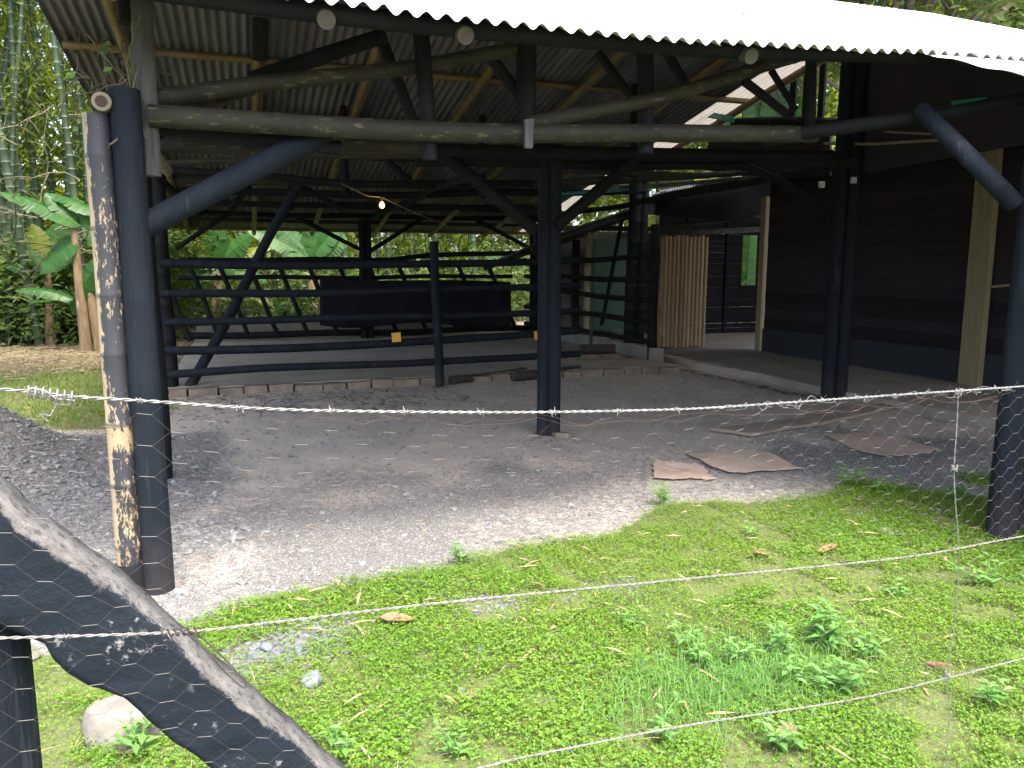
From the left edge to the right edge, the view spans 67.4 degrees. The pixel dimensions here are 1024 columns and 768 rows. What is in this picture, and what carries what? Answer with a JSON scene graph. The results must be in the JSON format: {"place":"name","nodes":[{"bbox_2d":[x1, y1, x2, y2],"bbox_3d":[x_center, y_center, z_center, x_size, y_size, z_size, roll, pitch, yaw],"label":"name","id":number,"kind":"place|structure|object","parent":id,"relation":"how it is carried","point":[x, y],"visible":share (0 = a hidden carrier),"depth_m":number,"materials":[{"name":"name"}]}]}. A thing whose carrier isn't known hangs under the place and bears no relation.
{"place":"outdoors","nodes":[
{"label":"outdoors","id":0,"kind":"place"},
{"bbox_2d":[0,348,181,433],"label":"grass","id":1,"kind":"structure","parent":0,"point":[50,404],"depth_m":9.91,"materials":[{"name":"plant"}]},
{"bbox_2d":[0,406,304,613],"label":"gravel","id":2,"kind":"structure","parent":0,"point":[232,528],"depth_m":5.30,"materials":[{"name":"gravel"}]},
{"bbox_2d":[250,297,303,316],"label":"banana plant","id":3,"kind":"object","parent":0,"point":[276,306],"visible":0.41,"depth_m":18.58,"materials":[{"name":"green plant"}]},
{"bbox_2d":[1,4,833,270],"label":"sky","id":4,"kind":"structure","parent":0,"point":[654,190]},
{"bbox_2d":[168,331,672,394],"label":"concrete floor","id":5,"kind":"structure","parent":0,"point":[510,346],"depth_m":12.76,"materials":[{"name":"concrete"}]},
{"bbox_2d":[171,251,528,341],"bbox_3d":[-3.344,-2.010,17.029,8.174,1.939,0.203,-3,9,-19],"label":"hay rack","id":6,"kind":"object","parent":5,"relation":"on","point":[275,332],"visible":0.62,"depth_m":16.68,"materials":[{"name":"black paint"}]},
{"bbox_2d":[0,271,1023,767],"bbox_3d":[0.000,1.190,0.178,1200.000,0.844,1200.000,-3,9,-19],"label":"ground","id":7,"kind":"structure","parent":0,"point":[974,441],"depth_m":5.22,"materials":[{"name":"gravel"}]},
{"bbox_2d":[0,0,16,120],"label":"bamboo culm","id":8,"kind":"object","parent":7,"relation":"on","point":[6,58],"visible":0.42,"depth_m":16.87,"materials":[{"name":"plant"}]},
{"bbox_2d":[0,168,25,343],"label":"bamboo culm","id":9,"kind":"object","parent":7,"relation":"on","point":[3,222],"visible":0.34,"depth_m":16.27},
{"bbox_2d":[5,0,24,346],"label":"bamboo culm","id":10,"kind":"object","parent":7,"relation":"on","point":[15,97],"visible":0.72,"depth_m":15.66,"materials":[{"name":"plant"}]},
{"bbox_2d":[7,0,33,343],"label":"bamboo culm","id":11,"kind":"object","parent":7,"relation":"on","point":[12,45],"visible":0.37,"depth_m":16.00,"materials":[{"name":"plant"}]},
{"bbox_2d":[0,0,235,321],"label":"bamboo foliage","id":12,"kind":"object","parent":11,"relation":"attached to","point":[42,28],"visible":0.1,"depth_m":16.55,"materials":[{"name":"green plant"}]},
{"bbox_2d":[0,229,53,260],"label":"dry branch","id":13,"kind":"object","parent":12,"relation":"attached to","point":[4,239],"visible":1,"depth_m":14.65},
{"bbox_2d":[0,104,54,137],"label":"dry branch","id":14,"kind":"object","parent":12,"relation":"attached to","point":[46,110],"visible":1,"depth_m":14.63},
{"bbox_2d":[0,172,79,191],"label":"dry branch","id":15,"kind":"object","parent":12,"relation":"attached to","point":[15,177],"visible":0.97,"depth_m":14.87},
{"bbox_2d":[27,105,65,200],"bbox_3d":[-9.159,-4.484,15.033,0.633,1.896,0.632,3,9,20],"label":"dry branch","id":16,"kind":"object","parent":12,"relation":"attached to","point":[46,153],"visible":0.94,"depth_m":14.92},
{"bbox_2d":[0,114,44,346],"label":"bamboo culm","id":17,"kind":"object","parent":7,"relation":"on","point":[7,173],"visible":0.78,"depth_m":15.40,"materials":[{"name":"plant"}]},
{"bbox_2d":[0,81,57,342],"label":"bamboo culm","id":18,"kind":"object","parent":7,"relation":"on","point":[22,185],"visible":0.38,"depth_m":16.16,"materials":[{"name":"plant"}]},
{"bbox_2d":[17,0,43,329],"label":"bamboo culm","id":19,"kind":"object","parent":7,"relation":"on","point":[35,190],"visible":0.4,"depth_m":17.34,"materials":[{"name":"plant"}]},
{"bbox_2d":[3,0,57,334],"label":"bamboo culm","id":20,"kind":"object","parent":7,"relation":"on","point":[20,88],"visible":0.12,"depth_m":17.38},
{"bbox_2d":[27,17,45,230],"bbox_3d":[-14.143,-6.407,22.871,1.205,9.125,0.245,-5,10,-30],"label":"bamboo culm","id":21,"kind":"object","parent":7,"relation":"on","point":[37,110],"visible":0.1,"depth_m":22.62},
{"bbox_2d":[27,0,61,318],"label":"bamboo culm","id":22,"kind":"object","parent":7,"relation":"on","point":[50,175],"visible":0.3,"depth_m":17.65,"materials":[{"name":"plant"}]},
{"bbox_2d":[24,7,70,324],"bbox_3d":[-12.278,-6.116,20.122,0.722,9.355,0.197,1,9,6],"label":"bamboo culm","id":23,"kind":"object","parent":7,"relation":"on","point":[29,44],"visible":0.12,"depth_m":19.74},
{"bbox_2d":[6,223,91,346],"bbox_3d":[-9.111,-2.233,15.952,2.476,2.912,0.566,-3,9,-19],"label":"banana plant","id":24,"kind":"object","parent":7,"relation":"on","point":[38,237],"visible":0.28,"depth_m":15.77,"materials":[{"name":"green plant"}]},
{"bbox_2d":[0,192,99,352],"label":"banana plant","id":25,"kind":"object","parent":7,"relation":"on","point":[56,211],"visible":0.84,"depth_m":14.48,"materials":[{"name":"green plant"}]},
{"bbox_2d":[57,40,78,336],"bbox_3d":[-9.885,-6.297,16.921,0.194,10.658,0.469,1,9,7],"label":"bamboo culm","id":26,"kind":"object","parent":7,"relation":"on","point":[66,183],"visible":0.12,"depth_m":17.02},
{"bbox_2d":[49,25,92,345],"bbox_3d":[-9.100,-6.082,15.375,0.711,10.691,0.193,2,9,11],"label":"bamboo culm","id":27,"kind":"object","parent":7,"relation":"on","point":[67,140],"visible":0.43,"depth_m":15.46,"materials":[{"name":"plant"}]},
{"bbox_2d":[74,116,79,190],"bbox_3d":[-9.466,-7.362,17.143,1.460,12.702,0.214,-5,10,-30],"label":"bamboo culm","id":28,"kind":"object","parent":7,"relation":"on","point":[76,158],"visible":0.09,"depth_m":17.21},
{"bbox_2d":[73,75,92,258],"bbox_3d":[-9.394,-6.689,16.546,0.472,11.541,0.187,5,10,31],"label":"bamboo culm","id":29,"kind":"object","parent":7,"relation":"on","point":[82,151],"visible":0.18,"depth_m":16.65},
{"bbox_2d":[0,339,209,380],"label":"hay","id":30,"kind":"object","parent":7,"relation":"on","point":[78,356],"visible":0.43,"depth_m":13.46},
{"bbox_2d":[0,225,226,347],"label":"undergrowth","id":31,"kind":"object","parent":7,"relation":"on","point":[21,309],"visible":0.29,"depth_m":15.93,"materials":[{"name":"green plant"}]},
{"bbox_2d":[1,189,40,241],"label":"dry branch","id":32,"kind":"object","parent":31,"relation":"on","point":[16,219],"visible":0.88,"depth_m":14.40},
{"bbox_2d":[12,230,89,297],"bbox_3d":[-8.935,-2.378,14.977,1.483,1.370,0.464,-5,10,-29],"label":"dry branch","id":33,"kind":"object","parent":31,"relation":"on","point":[46,256],"visible":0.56,"depth_m":14.87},
{"bbox_2d":[81,695,165,752],"bbox_3d":[-1.320,1.196,2.676,0.314,0.212,0.262,3,9,21],"label":"boulder","id":34,"kind":"object","parent":7,"relation":"on","point":[100,727],"visible":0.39,"depth_m":2.58,"materials":[{"name":"stone"}]},
{"bbox_2d":[110,710,160,754],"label":"weed plant","id":35,"kind":"object","parent":7,"relation":"on","point":[129,740],"visible":0.67,"depth_m":2.54,"materials":[{"name":"green plant"}]},
{"bbox_2d":[0,476,346,767],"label":"slanting railing","id":36,"kind":"object","parent":7,"relation":"on","point":[52,599],"visible":0.97,"depth_m":1.13,"materials":[{"name":"black wood"}]},
{"bbox_2d":[0,385,1023,767],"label":"wire fence","id":37,"kind":"object","parent":36,"relation":"attached to","point":[64,397],"visible":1,"depth_m":1.38,"materials":[{"name":"silver metal"}]},
{"bbox_2d":[188,230,270,317],"bbox_3d":[-6.796,-2.437,18.264,2.099,2.662,0.442,-2,9,-14],"label":"banana plant","id":38,"kind":"object","parent":7,"relation":"on","point":[231,250],"visible":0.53,"depth_m":18.14,"materials":[{"name":"green plant"}]},
{"bbox_2d":[247,230,346,314],"bbox_3d":[-5.337,-2.647,19.256,2.391,2.751,0.544,-3,9,-19],"label":"banana plant","id":39,"kind":"object","parent":7,"relation":"on","point":[325,245],"visible":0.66,"depth_m":19.15,"materials":[{"name":"green plant"}]},
{"bbox_2d":[300,670,322,688],"bbox_3d":[-0.785,1.149,2.982,0.101,0.061,0.086,6,11,36],"label":"stone","id":40,"kind":"object","parent":7,"relation":"on","point":[314,678],"visible":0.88,"depth_m":2.96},
{"bbox_2d":[170,386,486,422],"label":"leaf litter","id":41,"kind":"object","parent":7,"relation":"on","point":[290,406],"visible":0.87,"depth_m":9.43,"materials":[{"name":"brown plant"}]},
{"bbox_2d":[317,719,357,756],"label":"weed plant","id":42,"kind":"object","parent":7,"relation":"on","point":[345,741],"visible":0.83,"depth_m":2.54,"materials":[{"name":"green plant"}]},
{"bbox_2d":[196,322,511,331],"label":"kerb","id":43,"kind":"structure","parent":7,"relation":"on","point":[281,326],"depth_m":17.69,"materials":[{"name":"concrete"}]},
{"bbox_2d":[160,241,582,386],"bbox_3d":[-1.628,-0.914,10.273,5.611,1.974,0.210,-3,9,-19],"label":"rail fence","id":44,"kind":"object","parent":7,"relation":"on","point":[434,263],"visible":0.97,"depth_m":10.16,"materials":[{"name":"black paint"}]},
{"bbox_2d":[0,243,753,341],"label":"undergrowth","id":45,"kind":"object","parent":7,"relation":"on","point":[256,310],"visible":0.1,"depth_m":19.48,"materials":[{"name":"green plant"}]},
{"bbox_2d":[385,233,390,279],"bbox_3d":[-3.349,-7.888,20.819,0.204,12.651,0.538,5,10,32],"label":"bamboo culm","id":46,"kind":"object","parent":7,"relation":"on","point":[388,251],"visible":0.09,"depth_m":21.26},
{"bbox_2d":[168,366,679,397],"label":"brick kerb","id":47,"kind":"structure","parent":7,"relation":"on","point":[288,387],"depth_m":10.48,"materials":[{"name":"brick"}]},
{"bbox_2d":[206,569,677,680],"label":"gravel","id":48,"kind":"structure","parent":7,"relation":"on","point":[280,647],"depth_m":3.33,"materials":[{"name":"gravel"}]},
{"bbox_2d":[259,641,273,651],"bbox_3d":[-1.035,1.115,3.246,0.060,0.047,0.060,3,9,18],"label":"stone","id":49,"kind":"object","parent":48,"relation":"on","point":[264,646],"visible":0.89,"depth_m":3.23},
{"bbox_2d":[428,717,470,759],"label":"weed plant","id":50,"kind":"object","parent":7,"relation":"on","point":[450,747],"visible":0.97,"depth_m":2.56,"materials":[{"name":"green plant"}]},
{"bbox_2d":[449,539,476,561],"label":"weed plant","id":51,"kind":"object","parent":7,"relation":"on","point":[455,549],"visible":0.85,"depth_m":4.18,"materials":[{"name":"green plant"}]},
{"bbox_2d":[470,234,477,280],"bbox_3d":[-1.363,-7.309,20.633,0.902,11.566,0.231,1,9,3],"label":"bamboo culm","id":52,"kind":"object","parent":7,"relation":"on","point":[473,242],"visible":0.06,"depth_m":21.06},
{"bbox_2d":[0,0,967,327],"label":"bamboo foliage","id":53,"kind":"object","parent":7,"relation":"on","point":[420,242],"visible":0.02,"depth_m":21.75,"materials":[{"name":"green plant"}]},
{"bbox_2d":[448,367,526,384],"bbox_3d":[-0.329,-0.116,11.203,1.447,0.138,0.130,-8,12,-43],"label":"log","id":54,"kind":"object","parent":7,"relation":"on","point":[452,380],"visible":0.59,"depth_m":10.85,"materials":[{"name":"brown wood"}]},
{"bbox_2d":[168,384,843,487],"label":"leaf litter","id":55,"kind":"object","parent":7,"relation":"on","point":[426,390],"visible":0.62,"depth_m":7.21,"materials":[{"name":"brown plant"}]},
{"bbox_2d":[0,0,1018,307],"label":"forest","id":56,"kind":"object","parent":7,"relation":"on","point":[80,194],"visible":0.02,"depth_m":30.14,"materials":[{"name":"green plant"}]},
{"bbox_2d":[33,468,1023,767],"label":"ground cover","id":57,"kind":"object","parent":7,"relation":"on","point":[713,746],"visible":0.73,"depth_m":3.23,"materials":[{"name":"plant"}]},
{"bbox_2d":[378,612,414,622],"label":"dry leaf","id":58,"kind":"object","parent":57,"relation":"on","point":[395,614],"visible":0.94,"depth_m":3.47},
{"bbox_2d":[923,661,952,668],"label":"dry leaf","id":59,"kind":"object","parent":57,"relation":"on","point":[933,664],"visible":0.91,"depth_m":3.07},
{"bbox_2d":[37,0,1023,595],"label":"bamboo shed","id":60,"kind":"structure","parent":7,"relation":"on","point":[485,118],"depth_m":5.65,"materials":[{"name":"wood"}]},
{"bbox_2d":[41,16,171,145],"bbox_3d":[-2.025,-1.497,3.832,0.530,0.723,0.967,-6,10,-33],"label":"dry vine","id":61,"kind":"object","parent":60,"relation":"attached to","point":[101,51],"visible":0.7,"depth_m":3.55,"materials":[{"name":"brown plant"}]},
{"bbox_2d":[341,183,447,225],"bbox_3d":[-1.279,-2.130,9.176,0.259,0.414,1.646,8,11,41],"label":"hanging lamp","id":62,"kind":"object","parent":60,"relation":"hanging from","point":[381,204],"visible":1,"depth_m":8.79,"materials":[{"name":"black"}]},
{"bbox_2d":[320,278,510,327],"bbox_3d":[-2.053,-1.762,16.914,4.276,1.134,0.110,-3,9,-19],"label":"black sheet","id":63,"kind":"object","parent":60,"relation":"hanging from","point":[484,301],"visible":0.69,"depth_m":16.81,"materials":[{"name":"plastic"}]},
{"bbox_2d":[562,179,693,195],"bbox_3d":[1.581,-2.724,10.633,2.139,0.300,0.049,-3,9,-19],"label":"plastic pipe","id":64,"kind":"object","parent":60,"relation":"hanging from","point":[585,192],"visible":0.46,"depth_m":10.44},
{"bbox_2d":[618,175,758,189],"bbox_3d":[2.548,-2.803,10.638,2.377,0.298,0.055,-3,9,-19],"label":"plastic pipe","id":65,"kind":"object","parent":60,"relation":"attached to","point":[664,185],"visible":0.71,"depth_m":10.58,"materials":[{"name":"grey plastic"}]},
{"bbox_2d":[75,489,1015,767],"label":"leaf litter","id":66,"kind":"object","parent":7,"relation":"on","point":[609,631],"visible":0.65,"depth_m":3.48,"materials":[{"name":"brown plant"}]},
{"bbox_2d":[510,365,580,380],"bbox_3d":[0.526,-0.161,11.405,1.287,0.158,0.155,-7,11,-37],"label":"log","id":67,"kind":"object","parent":7,"relation":"on","point":[523,375],"visible":0.48,"depth_m":11.11,"materials":[{"name":"brown wood"}]},
{"bbox_2d":[99,377,991,560],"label":"leaf litter","id":68,"kind":"object","parent":7,"relation":"on","point":[446,463],"visible":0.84,"depth_m":6.17,"materials":[{"name":"brown plant"}]},
{"bbox_2d":[523,224,660,359],"bbox_3d":[1.480,-1.809,15.053,0.534,2.331,5.164,-3,9,-22],"label":"rail fence","id":69,"kind":"object","parent":7,"relation":"on","point":[651,300],"visible":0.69,"depth_m":13.38,"materials":[{"name":"black paint"}]},
{"bbox_2d":[600,220,623,325],"bbox_3d":[2.031,-2.290,15.563,0.462,2.197,0.120,-3,9,-19],"label":"leaning plank","id":70,"kind":"object","parent":69,"relation":"attached to","point":[612,269],"visible":0.64,"depth_m":15.54,"materials":[{"name":"black paint"}]},
{"bbox_2d":[589,328,623,343],"bbox_3d":[1.838,-0.809,14.433,0.826,0.487,0.110,-3,9,-19],"label":"trestle","id":71,"kind":"object","parent":7,"relation":"on","point":[604,330],"visible":0.4,"depth_m":14.32,"materials":[{"name":"wood"}]},
{"bbox_2d":[561,333,663,362],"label":"side kerb","id":72,"kind":"structure","parent":7,"relation":"on","point":[640,351],"depth_m":13.72,"materials":[{"name":"concrete"}]},
{"bbox_2d":[610,599,652,629],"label":"weed plant","id":73,"kind":"object","parent":7,"relation":"on","point":[628,612],"visible":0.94,"depth_m":3.46,"materials":[{"name":"green plant"}]},
{"bbox_2d":[646,479,671,503],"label":"weed plant","id":74,"kind":"object","parent":7,"relation":"on","point":[662,495],"visible":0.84,"depth_m":5.26,"materials":[{"name":"green plant"}]},
{"bbox_2d":[646,690,684,744],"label":"weed plant","id":75,"kind":"object","parent":7,"relation":"on","point":[664,724],"visible":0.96,"depth_m":2.65,"materials":[{"name":"green plant"}]},
{"bbox_2d":[653,461,716,480],"bbox_3d":[1.339,0.688,6.074,0.468,0.032,0.544,1,9,4],"label":"cardboard piece","id":76,"kind":"object","parent":7,"relation":"on","point":[676,469],"visible":0.98,"depth_m":6.07,"materials":[{"name":"cardboard"}]},
{"bbox_2d":[666,613,705,645],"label":"weed plant","id":77,"kind":"object","parent":7,"relation":"on","point":[678,636],"visible":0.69,"depth_m":3.26,"materials":[{"name":"green plant"}]},
{"bbox_2d":[672,623,714,669],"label":"weed plant","id":78,"kind":"object","parent":7,"relation":"on","point":[693,651],"visible":0.75,"depth_m":3.10,"materials":[{"name":"green plant"}]},
{"bbox_2d":[496,601,972,766],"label":"grass","id":79,"kind":"structure","parent":7,"relation":"on","point":[718,671],"depth_m":2.91,"materials":[{"name":"green plant"}]},
{"bbox_2d":[719,235,756,322],"bbox_3d":[6.795,-3.477,22.314,2.020,3.512,0.559,-3,9,-19],"label":"banana plant","id":80,"kind":"object","parent":7,"relation":"on","point":[749,253],"visible":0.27,"depth_m":22.11,"materials":[{"name":"green plant"}]},
{"bbox_2d":[717,631,765,664],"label":"weed plant","id":81,"kind":"object","parent":7,"relation":"on","point":[733,647],"visible":0.73,"depth_m":3.10,"materials":[{"name":"green plant"}]},
{"bbox_2d":[686,449,804,472],"bbox_3d":[1.946,0.639,6.447,0.787,0.034,0.776,-3,9,-19],"label":"cardboard piece","id":82,"kind":"object","parent":7,"relation":"on","point":[737,461],"visible":0.97,"depth_m":6.42,"materials":[{"name":"cardboard"}]},
{"bbox_2d":[694,87,801,180],"bbox_3d":[6.190,-4.818,20.360,3.444,6.728,0.547,-3,9,-17],"label":"banana plant","id":83,"kind":"object","parent":7,"relation":"on","point":[757,109],"visible":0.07,"depth_m":20.12,"materials":[{"name":"green plant"}]},
{"bbox_2d":[740,511,761,538],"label":"weed plant","id":84,"kind":"object","parent":7,"relation":"on","point":[754,533],"visible":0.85,"depth_m":4.62,"materials":[{"name":"green plant"}]},
{"bbox_2d":[483,145,1023,387],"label":"wooden house","id":85,"kind":"structure","parent":7,"relation":"on","point":[935,252],"depth_m":11.95,"materials":[{"name":"black wood"}]},
{"bbox_2d":[657,235,708,347],"bbox_3d":[3.255,-1.759,14.680,1.062,2.132,0.096,-3,9,-19],"label":"cane door","id":86,"kind":"structure","parent":85,"relation":"in","point":[681,312],"depth_m":14.64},
{"bbox_2d":[683,369,832,400],"bbox_3d":[3.297,-0.009,10.832,0.348,0.051,3.213,-3,9,-20],"label":"kerb","id":87,"kind":"object","parent":7,"relation":"on","point":[747,383],"visible":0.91,"depth_m":10.85,"materials":[{"name":"grey concrete"}]},
{"bbox_2d":[760,612,797,655],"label":"weed plant","id":88,"kind":"object","parent":7,"relation":"on","point":[776,635],"visible":0.73,"depth_m":3.17,"materials":[{"name":"green plant"}]},
{"bbox_2d":[752,709,805,752],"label":"weed plant","id":89,"kind":"object","parent":7,"relation":"on","point":[786,743],"visible":0.94,"depth_m":2.58,"materials":[{"name":"green plant"}]},
{"bbox_2d":[710,402,894,435],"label":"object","id":90,"kind":"object","parent":7,"relation":"on","point":[772,426],"visible":0.94,"depth_m":8.01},
{"bbox_2d":[775,653,834,687],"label":"weed plant","id":91,"kind":"object","parent":7,"relation":"on","point":[796,669],"visible":0.81,"depth_m":2.94,"materials":[{"name":"green plant"}]},
{"bbox_2d":[799,596,857,648],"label":"weed plant","id":92,"kind":"object","parent":7,"relation":"on","point":[817,618],"visible":0.85,"depth_m":3.23,"materials":[{"name":"green plant"}]},
{"bbox_2d":[812,655,876,694],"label":"weed plant","id":93,"kind":"object","parent":7,"relation":"on","point":[853,682],"visible":0.82,"depth_m":2.91,"materials":[{"name":"green plant"}]},
{"bbox_2d":[832,464,871,486],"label":"weed plant","id":94,"kind":"object","parent":7,"relation":"on","point":[852,481],"visible":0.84,"depth_m":5.67,"materials":[{"name":"green plant"}]},
{"bbox_2d":[691,0,1023,147],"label":"broadleaf tree","id":95,"kind":"object","parent":7,"relation":"on","point":[983,8],"visible":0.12,"depth_m":18.45,"materials":[{"name":"green plant"}]},
{"bbox_2d":[851,623,891,658],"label":"weed plant","id":96,"kind":"object","parent":7,"relation":"on","point":[861,644],"visible":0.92,"depth_m":3.19,"materials":[{"name":"green plant"}]},
{"bbox_2d":[825,432,938,455],"bbox_3d":[3.420,0.544,7.104,0.804,0.035,0.946,-3,9,-19],"label":"cardboard piece","id":97,"kind":"object","parent":7,"relation":"on","point":[889,446],"visible":0.98,"depth_m":7.07,"materials":[{"name":"cardboard"}]},
{"bbox_2d":[869,475,901,493],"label":"weed plant","id":98,"kind":"object","parent":7,"relation":"on","point":[880,486],"visible":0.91,"depth_m":5.50,"materials":[{"name":"green plant"}]},
{"bbox_2d":[884,575,909,596],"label":"weed plant","id":99,"kind":"object","parent":7,"relation":"on","point":[899,591],"visible":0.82,"depth_m":3.78,"materials":[{"name":"green plant"}]},
{"bbox_2d":[864,0,1023,29],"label":"broadleaf tree","id":100,"kind":"object","parent":7,"relation":"on","point":[1010,8],"visible":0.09,"depth_m":22.50,"materials":[{"name":"green plant"}]},
{"bbox_2d":[941,479,982,499],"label":"weed plant","id":101,"kind":"object","parent":7,"relation":"on","point":[963,494],"visible":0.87,"depth_m":5.34,"materials":[{"name":"green plant"}]},
{"bbox_2d":[944,551,1023,586],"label":"weed plant","id":102,"kind":"object","parent":7,"relation":"on","point":[982,577],"visible":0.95,"depth_m":3.92,"materials":[{"name":"green plant"}]},
{"bbox_2d":[972,675,1016,710],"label":"weed plant","id":103,"kind":"object","parent":7,"relation":"on","point":[996,697],"visible":0.95,"depth_m":2.82,"materials":[{"name":"green plant"}]},
{"bbox_2d":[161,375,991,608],"bbox_3d":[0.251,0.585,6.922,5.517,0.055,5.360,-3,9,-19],"label":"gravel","id":104,"kind":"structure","parent":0,"point":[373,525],"depth_m":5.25,"materials":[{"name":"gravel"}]},
{"bbox_2d":[579,355,621,357],"bbox_3d":[1.486,-0.471,12.998,0.742,0.022,0.160,-2,9,-15],"label":"board","id":105,"kind":"object","parent":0,"point":[601,356],"visible":0.64,"depth_m":12.93,"materials":[{"name":"wood"}]},
{"bbox_2d":[581,353,618,356],"bbox_3d":[1.490,-0.497,13.000,0.653,0.022,0.160,-4,9,-24],"label":"board","id":106,"kind":"object","parent":105,"relation":"on","point":[586,355],"visible":0.71,"depth_m":12.92,"materials":[{"name":"wood"}]},
{"bbox_2d":[579,344,615,353],"bbox_3d":[1.450,-0.588,12.999,0.592,0.177,0.177,-1,9,-10],"label":"log","id":107,"kind":"object","parent":106,"relation":"on","point":[597,348],"visible":0.98,"depth_m":12.93,"materials":[{"name":"brown wood"}]},
{"bbox_2d":[605,332,998,429],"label":"house pavement","id":108,"kind":"structure","parent":0,"point":[735,354],"depth_m":10.74,"materials":[{"name":"concrete"}]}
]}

